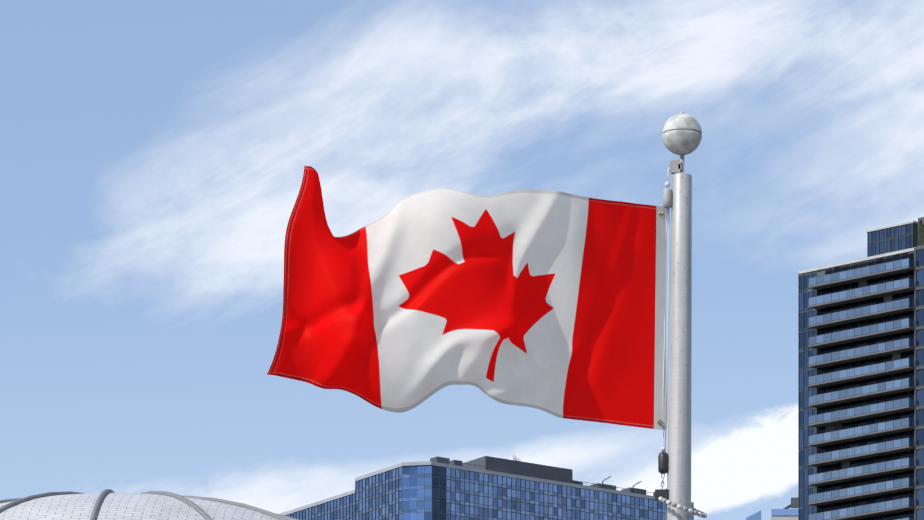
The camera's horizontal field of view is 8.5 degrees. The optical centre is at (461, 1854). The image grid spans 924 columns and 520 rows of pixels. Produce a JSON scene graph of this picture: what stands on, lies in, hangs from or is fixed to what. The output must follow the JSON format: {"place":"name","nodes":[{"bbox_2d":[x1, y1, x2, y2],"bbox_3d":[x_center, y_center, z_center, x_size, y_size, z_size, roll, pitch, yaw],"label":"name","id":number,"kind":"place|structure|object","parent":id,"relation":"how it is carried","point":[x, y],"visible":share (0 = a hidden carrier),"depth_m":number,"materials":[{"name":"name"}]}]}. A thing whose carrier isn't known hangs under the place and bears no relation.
{"place":"outdoors","nodes":[
{"label":"outdoors","id":0,"kind":"place"},
{"bbox_2d":[0,489,298,519],"bbox_3d":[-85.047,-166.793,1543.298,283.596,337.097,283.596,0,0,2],"label":"domed roof","id":1,"kind":"structure","parent":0,"point":[108,504],"depth_m":1486.88,"materials":[{"name":"grey metal"}]},
{"bbox_2d":[0,0,923,519],"label":"sky","id":2,"kind":"structure","parent":0,"point":[154,154],"materials":[{"name":"blue"}]},
{"bbox_2d":[798,217,923,519],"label":"tower","id":3,"kind":"structure","parent":0,"point":[860,388],"depth_m":941.27,"materials":[{"name":"blue glass"}]},
{"label":"ground","id":4,"kind":"structure","parent":0,"visible":0},
{"bbox_2d":[280,455,693,519],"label":"office building","id":5,"kind":"structure","parent":4,"relation":"on","point":[480,488],"depth_m":1619.95,"materials":[{"name":"blue glass"}]},
{"bbox_2d":[655,111,706,519],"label":"flagpole","id":6,"kind":"object","parent":4,"relation":"on","point":[681,134],"visible":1,"depth_m":24.87,"materials":[{"name":"metal"}]},
{"bbox_2d":[267,166,665,429],"bbox_3d":[0.049,-6.162,24.586,1.627,0.958,0.294,0,0,-12],"label":"flag","id":7,"kind":"object","parent":6,"relation":"attached to","point":[551,302],"visible":1,"depth_m":24.54,"materials":[{"name":"fabric"}]},
{"bbox_2d":[657,208,667,427],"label":"clips","id":8,"kind":"object","parent":7,"relation":"attached to","point":[661,421],"visible":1,"depth_m":24.88,"materials":[{"name":"silver metal"}]},
{"bbox_2d":[746,497,797,519],"bbox_3d":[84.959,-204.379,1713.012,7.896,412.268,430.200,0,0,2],"label":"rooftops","id":9,"kind":"object","parent":4,"relation":"on","point":[785,513],"visible":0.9,"depth_m":1498.22,"materials":[{"name":"blue glass"}]}
]}

